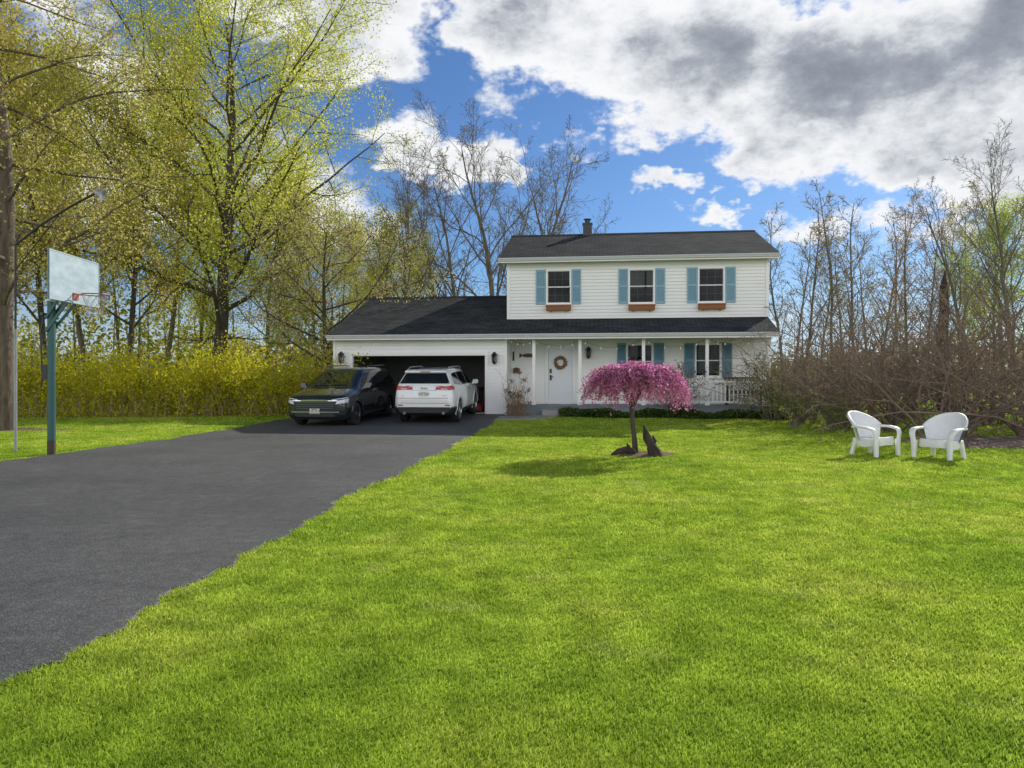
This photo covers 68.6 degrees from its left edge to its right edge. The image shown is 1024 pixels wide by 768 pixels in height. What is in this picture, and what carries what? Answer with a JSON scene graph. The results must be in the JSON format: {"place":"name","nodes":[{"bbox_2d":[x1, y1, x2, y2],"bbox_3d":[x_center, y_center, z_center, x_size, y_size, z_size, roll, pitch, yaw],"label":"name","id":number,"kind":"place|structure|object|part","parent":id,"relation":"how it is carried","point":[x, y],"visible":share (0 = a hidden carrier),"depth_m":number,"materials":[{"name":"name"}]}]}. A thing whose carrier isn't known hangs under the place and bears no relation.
{"place":"outdoors","nodes":[
{"label":"outdoors","id":0,"kind":"place"},
{"bbox_2d":[0,417,290,460],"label":"grass","id":1,"kind":"structure","parent":0,"point":[29,452],"depth_m":20.29,"materials":[{"name":"green plant"}]},
{"bbox_2d":[0,413,501,684],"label":"driveway","id":2,"kind":"structure","parent":0,"point":[95,543],"depth_m":9.25,"materials":[{"name":"grey asphalt"}]},
{"bbox_2d":[288,365,395,424],"bbox_3d":[-5.463,0.294,24.792,2.360,1.790,5.176,0,2,9],"label":"minivan","id":3,"kind":"object","parent":2,"relation":"on","point":[351,395],"visible":1,"depth_m":23.41,"materials":[{"name":"black paint"}]},
{"bbox_3d":[-4.761,-0.144,24.077,0.257,0.450,1.060,0,2,9],"label":"side window","id":4,"kind":"part","parent":3,"relation":"part of","materials":[{"name":"grey glass"}]},
{"bbox_3d":[-4.547,-0.197,25.186,0.182,0.441,1.160,0,2,9],"label":"side window","id":5,"kind":"part","parent":3,"relation":"part of","materials":[{"name":"black glass"}]},
{"bbox_3d":[-4.371,-0.252,26.332,0.193,0.431,1.001,0,2,9],"label":"side window","id":6,"kind":"part","parent":3,"relation":"part of","materials":[{"name":"black glass"}]},
{"bbox_2d":[395,366,477,421],"bbox_3d":[-2.458,0.257,25.745,2.340,1.787,4.850,0,3,7],"label":"suv","id":7,"kind":"object","parent":2,"relation":"on","point":[445,391],"visible":1,"depth_m":23.50,"materials":[{"name":"white paint"}]},
{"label":"rear window","id":8,"kind":"part","parent":7,"relation":"part of","materials":[{"name":"black glass"}]},
{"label":"side window","id":9,"kind":"part","parent":7,"relation":"part of","materials":[{"name":"black glass"}]},
{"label":"side window","id":10,"kind":"part","parent":7,"relation":"part of","materials":[{"name":"black glass"}]},
{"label":"side window","id":11,"kind":"part","parent":7,"relation":"part of","materials":[{"name":"black glass"}]},
{"bbox_2d":[0,386,1023,767],"bbox_3d":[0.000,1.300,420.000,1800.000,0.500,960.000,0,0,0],"label":"lawn","id":12,"kind":"structure","parent":0,"point":[516,596],"depth_m":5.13,"materials":[{"name":"green plant"}]},
{"bbox_2d":[0,16,54,274],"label":"woodland tree","id":13,"kind":"object","parent":12,"relation":"on","point":[17,198],"visible":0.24,"depth_m":32.14,"materials":[{"name":"green plant"}]},
{"bbox_2d":[0,427,79,431],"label":"leaf litter","id":14,"kind":"object","parent":12,"relation":"on","point":[26,428],"visible":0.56,"depth_m":21.47,"materials":[{"name":"plant"}]},
{"bbox_2d":[1,15,111,402],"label":"woodland tree","id":15,"kind":"object","parent":12,"relation":"on","point":[43,136],"visible":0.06,"depth_m":41.92,"materials":[{"name":"green plant"}]},
{"bbox_2d":[14,189,106,451],"bbox_3d":[-9.409,-1.275,15.600,1.900,5.562,0.244,0,0,0],"label":"floodlight pole","id":16,"kind":"object","parent":12,"relation":"on","point":[100,194],"visible":0.97,"depth_m":15.58,"materials":[{"name":"black metal"}]},
{"bbox_2d":[40,248,108,454],"bbox_3d":[-8.693,-0.510,14.916,1.132,4.054,1.449,0,0,-40],"label":"basketball hoop","id":17,"kind":"object","parent":12,"relation":"on","point":[74,280],"visible":0.99,"depth_m":14.84,"materials":[{"name":"teal paint"}]},
{"bbox_2d":[0,0,166,407],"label":"woodland tree","id":18,"kind":"object","parent":12,"relation":"on","point":[35,96],"visible":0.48,"depth_m":32.14,"materials":[{"name":"green plant"}]},
{"bbox_2d":[2,1,168,400],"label":"woodland tree","id":19,"kind":"object","parent":12,"relation":"on","point":[81,344],"visible":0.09,"depth_m":37.40,"materials":[{"name":"green plant"}]},
{"bbox_2d":[0,0,234,429],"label":"tall tree","id":20,"kind":"object","parent":12,"relation":"on","point":[8,218],"visible":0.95,"depth_m":21.30,"materials":[{"name":"green plant"}]},
{"bbox_2d":[17,17,236,406],"bbox_3d":[-18.144,-8.167,35.803,8.058,18.770,8.265,0,0,28],"label":"woodland tree","id":21,"kind":"object","parent":12,"relation":"on","point":[131,323],"visible":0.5,"depth_m":35.54,"materials":[{"name":"green plant"}]},
{"bbox_2d":[91,68,265,380],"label":"woodland tree","id":22,"kind":"object","parent":12,"relation":"on","point":[172,326],"visible":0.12,"depth_m":44.26,"materials":[{"name":"green plant"}]},
{"bbox_2d":[13,272,353,402],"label":"woods","id":23,"kind":"object","parent":12,"relation":"on","point":[23,341],"visible":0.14,"depth_m":45.31,"materials":[{"name":"brown plant"}]},
{"bbox_2d":[17,325,370,418],"bbox_3d":[-12.494,-0.427,27.052,15.100,3.395,5.496,0,0,-4],"label":"flowering hedge","id":24,"kind":"object","parent":12,"relation":"on","point":[207,384],"visible":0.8,"depth_m":26.51,"materials":[{"name":"yellow plant"}]},
{"bbox_2d":[150,130,257,394],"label":"woodland tree","id":25,"kind":"object","parent":12,"relation":"on","point":[203,299],"visible":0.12,"depth_m":47.47,"materials":[{"name":"green plant"}]},
{"bbox_2d":[18,0,429,404],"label":"maple tree","id":26,"kind":"object","parent":12,"relation":"on","point":[223,307],"visible":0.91,"depth_m":34.16,"materials":[{"name":"green plant"}]},
{"bbox_2d":[202,159,333,401],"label":"woodland tree","id":27,"kind":"object","parent":12,"relation":"on","point":[250,278],"visible":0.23,"depth_m":44.53,"materials":[{"name":"green plant"}]},
{"bbox_2d":[240,177,329,373],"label":"woodland tree","id":28,"kind":"object","parent":12,"relation":"on","point":[272,244],"visible":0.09,"depth_m":49.80,"materials":[{"name":"green plant"}]},
{"bbox_2d":[255,168,371,375],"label":"woodland tree","id":29,"kind":"object","parent":12,"relation":"on","point":[321,269],"visible":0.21,"depth_m":46.92,"materials":[{"name":"green plant"}]},
{"bbox_2d":[199,169,464,381],"bbox_3d":[-7.697,-4.164,33.926,10.151,10.778,8.882,0,0,8],"label":"tree","id":30,"kind":"object","parent":12,"relation":"on","point":[325,330],"visible":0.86,"depth_m":34.52,"materials":[{"name":"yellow plant"}]},
{"bbox_2d":[308,200,400,352],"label":"woodland tree","id":31,"kind":"object","parent":12,"relation":"on","point":[341,217],"visible":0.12,"depth_m":52.27,"materials":[{"name":"green plant"}]},
{"bbox_2d":[325,195,443,306],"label":"woodland tree","id":32,"kind":"object","parent":12,"relation":"on","point":[377,241],"visible":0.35,"depth_m":44.91,"materials":[{"name":"green plant"}]},
{"bbox_2d":[346,120,470,299],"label":"bare tree","id":33,"kind":"object","parent":12,"relation":"on","point":[408,215],"visible":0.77,"depth_m":42.18,"materials":[{"name":"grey plant"}]},
{"bbox_2d":[391,240,439,296],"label":"woodland tree","id":34,"kind":"object","parent":12,"relation":"on","point":[420,261],"visible":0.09,"depth_m":50.54,"materials":[{"name":"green plant"}]},
{"bbox_2d":[373,165,483,296],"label":"bare tree","id":35,"kind":"object","parent":12,"relation":"on","point":[422,201],"visible":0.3,"depth_m":50.79,"materials":[{"name":"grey plant"}]},
{"bbox_2d":[390,146,506,296],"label":"bare tree","id":36,"kind":"object","parent":12,"relation":"on","point":[452,290],"visible":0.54,"depth_m":46.64,"materials":[{"name":"brown plant"}]},
{"bbox_2d":[382,88,569,295],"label":"bare tree","id":37,"kind":"object","parent":12,"relation":"on","point":[488,268],"visible":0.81,"depth_m":45.92,"materials":[{"name":"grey plant"}]},
{"bbox_2d":[492,368,536,416],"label":"dry shrub","id":38,"kind":"object","parent":12,"relation":"on","point":[518,404],"visible":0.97,"depth_m":26.26,"materials":[{"name":"brown plant"}]},
{"bbox_2d":[20,324,1020,388],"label":"woods","id":39,"kind":"object","parent":12,"relation":"on","point":[325,346],"visible":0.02,"depth_m":140.11,"materials":[{"name":"brown plant"}]},
{"bbox_2d":[465,149,617,295],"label":"bare tree","id":40,"kind":"object","parent":12,"relation":"on","point":[533,179],"visible":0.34,"depth_m":52.85,"materials":[{"name":"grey plant"}]},
{"bbox_2d":[481,114,609,293],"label":"bare tree","id":41,"kind":"object","parent":12,"relation":"on","point":[554,228],"visible":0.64,"depth_m":47.03,"materials":[{"name":"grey plant"}]},
{"bbox_2d":[326,218,779,416],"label":"house","id":42,"kind":"structure","parent":12,"relation":"on","point":[609,293],"depth_m":27.88,"materials":[{"name":"white plastic"}]},
{"bbox_2d":[466,386,484,411],"bbox_3d":[-1.379,0.560,28.252,0.650,0.960,1.248,0,0,-11],"label":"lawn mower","id":43,"kind":"object","parent":42,"relation":"on","point":[480,406],"visible":0.4,"depth_m":27.89,"materials":[{"name":"red plastic"}]},
{"bbox_2d":[545,269,571,304],"bbox_3d":[1.766,-3.647,28.322,0.989,1.338,0.185,0,0,7],"label":"window","id":44,"kind":"structure","parent":42,"relation":"in","point":[558,281],"depth_m":28.34,"materials":[{"name":"white paint"}]},
{"bbox_2d":[549,349,571,402],"bbox_3d":[1.826,-0.320,28.293,0.895,2.050,0.128,0,0,7],"label":"door","id":45,"kind":"structure","parent":42,"relation":"in","point":[560,381],"depth_m":28.30,"materials":[{"name":"white paint"}]},
{"bbox_2d":[554,356,567,369],"bbox_3d":[1.812,-0.786,28.221,0.579,0.573,0.204,0,0,7],"label":"wreath","id":46,"kind":"object","parent":42,"relation":"attached to","point":[557,366],"visible":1,"depth_m":28.21,"materials":[{"name":"plant"}]},
{"bbox_2d":[511,339,764,349],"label":"string lights","id":47,"kind":"object","parent":42,"relation":"hanging from","point":[635,342],"visible":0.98,"depth_m":26.52,"materials":[{"name":"white plastic"}]},
{"bbox_2d":[626,343,652,363],"bbox_3d":[4.767,-0.824,28.011,1.042,1.398,0.257,0,0,7],"label":"window","id":48,"kind":"structure","parent":42,"relation":"in","point":[634,352],"depth_m":27.98,"materials":[{"name":"black glass"}]},
{"bbox_2d":[628,268,655,303],"bbox_3d":[4.833,-3.629,28.003,1.023,1.342,0.257,0,0,7],"label":"window","id":49,"kind":"structure","parent":42,"relation":"in","point":[636,277],"depth_m":27.97,"materials":[{"name":"white paint"}]},
{"bbox_2d":[694,343,721,378],"bbox_3d":[7.237,-0.852,27.725,1.006,1.311,0.257,0,0,7],"label":"window","id":50,"kind":"structure","parent":42,"relation":"in","point":[714,350],"depth_m":27.69,"materials":[{"name":"black glass"}]},
{"bbox_2d":[697,267,725,303],"bbox_3d":[7.352,-3.637,27.676,1.023,1.347,0.185,0,0,7],"label":"window","id":51,"kind":"structure","parent":42,"relation":"in","point":[711,280],"depth_m":27.69,"materials":[{"name":"white paint"}]},
{"bbox_2d":[724,377,761,404],"bbox_3d":[8.318,0.246,27.023,1.240,1.005,0.640,0,0,7],"label":"porch bench","id":52,"kind":"object","parent":42,"relation":"on","point":[727,392],"visible":0.44,"depth_m":26.79,"materials":[{"name":"white wood"}]},
{"bbox_2d":[577,358,697,452],"bbox_3d":[2.473,0.465,15.033,2.352,2.005,2.334,0,0,0],"label":"weeping tree","id":53,"kind":"object","parent":12,"relation":"on","point":[632,378],"visible":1,"depth_m":14.48,"materials":[{"name":"pink plant"}]},
{"bbox_2d":[619,451,675,456],"bbox_3d":[2.671,1.392,15.037,1.398,0.078,0.919,0,0,0],"label":"mulch bed","id":54,"kind":"object","parent":12,"relation":"on","point":[643,453],"visible":0.49,"depth_m":14.82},
{"bbox_2d":[611,443,636,454],"bbox_3d":[2.231,1.307,14.903,0.526,0.272,0.151,0,0,10],"label":"driftwood log","id":55,"kind":"object","parent":54,"relation":"on","point":[627,449],"visible":0.93,"depth_m":14.85,"materials":[{"name":"brown wood"}]},
{"bbox_2d":[643,425,663,456],"bbox_3d":[2.792,1.172,14.749,0.419,0.720,0.329,0,0,0],"label":"tree stump","id":56,"kind":"object","parent":54,"relation":"on","point":[653,450],"visible":0.93,"depth_m":14.73,"materials":[{"name":"brown wood"}]},
{"bbox_2d":[558,407,788,419],"bbox_3d":[5.457,1.028,25.858,7.786,0.456,1.025,0,0,7],"label":"ground cover","id":57,"kind":"object","parent":12,"relation":"on","point":[643,413],"visible":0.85,"depth_m":25.80,"materials":[{"name":"green plant"}]},
{"bbox_2d":[646,359,709,417],"bbox_3d":[5.682,0.178,25.811,2.473,2.076,3.006,0,0,-11],"label":"leafy shrub","id":58,"kind":"object","parent":12,"relation":"on","point":[687,383],"visible":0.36,"depth_m":25.74,"materials":[{"name":"plant"}]},
{"bbox_2d":[712,351,816,420],"bbox_3d":[8.402,0.074,24.912,3.481,2.404,2.864,0,0,14],"label":"leafy shrub","id":59,"kind":"object","parent":12,"relation":"on","point":[767,397],"visible":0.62,"depth_m":24.85,"materials":[{"name":"brown plant"}]},
{"bbox_2d":[760,200,797,395],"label":"slender tree","id":60,"kind":"object","parent":12,"relation":"on","point":[777,321],"visible":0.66,"depth_m":41.33,"materials":[{"name":"brown plant"}]},
{"bbox_2d":[766,384,827,426],"bbox_3d":[8.597,0.624,22.760,2.057,1.421,1.692,0,0,-35],"label":"leafy shrub","id":61,"kind":"object","parent":12,"relation":"on","point":[791,408],"visible":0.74,"depth_m":22.64,"materials":[{"name":"green plant"}]},
{"bbox_2d":[773,226,829,386],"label":"slender tree","id":62,"kind":"object","parent":12,"relation":"on","point":[803,288],"visible":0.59,"depth_m":53.49,"materials":[{"name":"brown plant"}]},
{"bbox_2d":[695,307,916,423],"bbox_3d":[9.089,-0.419,24.131,6.495,4.296,6.164,0,0,1],"label":"bare shrub","id":63,"kind":"object","parent":12,"relation":"on","point":[799,390],"visible":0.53,"depth_m":23.75,"materials":[{"name":"brown plant"}]},
{"bbox_2d":[781,192,839,401],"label":"slender tree","id":64,"kind":"object","parent":12,"relation":"on","point":[811,331],"visible":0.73,"depth_m":44.37,"materials":[{"name":"brown plant"}]},
{"bbox_2d":[797,390,855,431],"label":"leafy shrub","id":65,"kind":"object","parent":12,"relation":"on","point":[828,419],"visible":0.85,"depth_m":20.65,"materials":[{"name":"green plant"}]},
{"bbox_2d":[812,216,847,396],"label":"slender tree","id":66,"kind":"object","parent":12,"relation":"on","point":[826,286],"visible":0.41,"depth_m":54.08,"materials":[{"name":"brown plant"}]},
{"bbox_2d":[798,177,865,383],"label":"slender tree","id":67,"kind":"object","parent":12,"relation":"on","point":[828,254],"visible":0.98,"depth_m":41.35,"materials":[{"name":"brown plant"}]},
{"bbox_2d":[819,235,864,387],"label":"slender tree","id":68,"kind":"object","parent":12,"relation":"on","point":[829,283],"visible":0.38,"depth_m":52.56,"materials":[{"name":"brown plant"}]},
{"bbox_2d":[821,194,883,398],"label":"slender tree","id":69,"kind":"object","parent":12,"relation":"on","point":[856,258],"visible":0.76,"depth_m":44.56,"materials":[{"name":"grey plant"}]},
{"bbox_2d":[732,291,975,432],"bbox_3d":[10.030,-0.465,22.211,6.837,4.522,6.489,0,0,-7],"label":"bare shrub","id":70,"kind":"object","parent":12,"relation":"on","point":[845,425],"visible":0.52,"depth_m":21.86,"materials":[{"name":"brown plant"}]},
{"bbox_2d":[836,231,885,395],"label":"slender tree","id":71,"kind":"object","parent":12,"relation":"on","point":[868,266],"visible":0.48,"depth_m":53.75,"materials":[{"name":"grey plant"}]},
{"bbox_2d":[717,279,1023,431],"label":"bare shrub","id":72,"kind":"object","parent":12,"relation":"on","point":[890,419],"visible":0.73,"depth_m":20.84,"materials":[{"name":"brown plant"}]},
{"bbox_2d":[847,411,901,457],"bbox_3d":[7.136,0.986,14.962,0.930,0.882,0.832,0,0,-30],"label":"garden chair","id":73,"kind":"object","parent":12,"relation":"on","point":[865,427],"visible":0.98,"depth_m":14.89,"materials":[{"name":"white plastic"}]},
{"bbox_2d":[758,283,995,411],"bbox_3d":[12.629,-0.701,28.351,10.091,6.115,9.900,0,0,45],"label":"bare shrub","id":74,"kind":"object","parent":12,"relation":"on","point":[786,338],"visible":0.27,"depth_m":27.73,"materials":[{"name":"brown plant"}]},
{"bbox_2d":[744,254,1023,418],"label":"bare shrub","id":75,"kind":"object","parent":12,"relation":"on","point":[906,340],"visible":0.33,"depth_m":25.58,"materials":[{"name":"brown plant"}]},
{"bbox_2d":[871,209,921,398],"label":"slender tree","id":76,"kind":"object","parent":12,"relation":"on","point":[885,255],"visible":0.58,"depth_m":49.26,"materials":[{"name":"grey plant"}]},
{"bbox_2d":[771,319,1023,401],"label":"woods","id":77,"kind":"object","parent":12,"relation":"on","point":[773,357],"visible":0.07,"depth_m":48.64,"materials":[{"name":"brown plant"}]},
{"bbox_2d":[867,192,931,397],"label":"slender tree","id":78,"kind":"object","parent":12,"relation":"on","point":[891,251],"visible":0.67,"depth_m":46.85,"materials":[{"name":"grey plant"}]},
{"bbox_2d":[859,185,941,394],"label":"slender tree","id":79,"kind":"object","parent":12,"relation":"on","point":[904,271],"visible":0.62,"depth_m":41.40,"materials":[{"name":"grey plant"}]},
{"bbox_2d":[868,210,960,404],"bbox_3d":[20.337,-3.814,37.714,4.652,9.923,3.345,0,0,3],"label":"slender tree","id":80,"kind":"object","parent":12,"relation":"on","point":[932,302],"visible":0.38,"depth_m":37.80,"materials":[{"name":"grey plant"}]},
{"bbox_2d":[813,233,1023,425],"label":"bare shrub","id":81,"kind":"object","parent":12,"relation":"on","point":[971,355],"visible":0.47,"depth_m":23.11,"materials":[{"name":"brown plant"}]},
{"bbox_2d":[890,196,978,352],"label":"slender tree","id":82,"kind":"object","parent":12,"relation":"on","point":[946,253],"visible":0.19,"depth_m":47.68,"materials":[{"name":"brown plant"}]},
{"bbox_2d":[909,412,967,460],"bbox_3d":[8.289,0.993,14.436,0.832,0.882,0.930,0,0,-31],"label":"garden chair","id":83,"kind":"object","parent":12,"relation":"on","point":[946,431],"visible":0.99,"depth_m":14.50,"materials":[{"name":"white plastic"}]},
{"bbox_2d":[935,271,950,410],"bbox_3d":[17.240,-1.685,30.000,0.553,5.707,0.553,0,0,0],"label":"dead snag","id":84,"kind":"object","parent":12,"relation":"on","point":[942,287],"visible":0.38,"depth_m":29.89,"materials":[{"name":"brown wood"}]},
{"bbox_2d":[889,176,1015,404],"bbox_3d":[19.342,-4.167,33.505,4.796,10.625,5.208,0,0,-40],"label":"slender tree","id":85,"kind":"object","parent":12,"relation":"on","point":[930,226],"visible":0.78,"depth_m":33.30,"materials":[{"name":"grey plant"}]},
{"bbox_2d":[901,436,1023,448],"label":"mulch bed","id":86,"kind":"object","parent":12,"relation":"on","point":[998,442],"visible":0.56,"depth_m":17.15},
{"bbox_2d":[751,244,1023,437],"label":"bare shrub","id":87,"kind":"object","parent":86,"relation":"on","point":[996,408],"visible":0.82,"depth_m":19.26,"materials":[{"name":"brown plant"}]},
{"bbox_2d":[801,249,1023,440],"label":"bare shrub","id":88,"kind":"object","parent":86,"relation":"on","point":[1013,426],"visible":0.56,"depth_m":19.61,"materials":[{"name":"brown plant"}]},
{"bbox_2d":[927,200,1008,383],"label":"slender tree","id":89,"kind":"object","parent":12,"relation":"on","point":[959,221],"visible":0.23,"depth_m":46.71,"materials":[{"name":"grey plant"}]},
{"bbox_2d":[930,117,1023,409],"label":"slender tree","id":90,"kind":"object","parent":12,"relation":"on","point":[999,238],"visible":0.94,"depth_m":30.81,"materials":[{"name":"grey plant"}]},
{"bbox_2d":[931,180,1023,400],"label":"slender tree","id":91,"kind":"object","parent":12,"relation":"on","point":[1004,210],"visible":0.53,"depth_m":35.22,"materials":[{"name":"green plant"}]},
{"bbox_2d":[960,178,1023,393],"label":"slender tree","id":92,"kind":"object","parent":12,"relation":"on","point":[987,203],"visible":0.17,"depth_m":44.40,"materials":[{"name":"brown plant"}]},
{"bbox_2d":[978,161,1023,332],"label":"slender tree","id":93,"kind":"object","parent":12,"relation":"on","point":[1015,279],"visible":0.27,"depth_m":34.89,"materials":[{"name":"green plant"}]},
{"bbox_2d":[0,0,1023,376],"label":"sky","id":94,"kind":"structure","parent":0,"point":[707,115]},
{"bbox_2d":[495,415,557,419],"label":"path","id":95,"kind":"structure","parent":0,"point":[521,417],"depth_m":25.68,"materials":[{"name":"concrete"}]}
]}

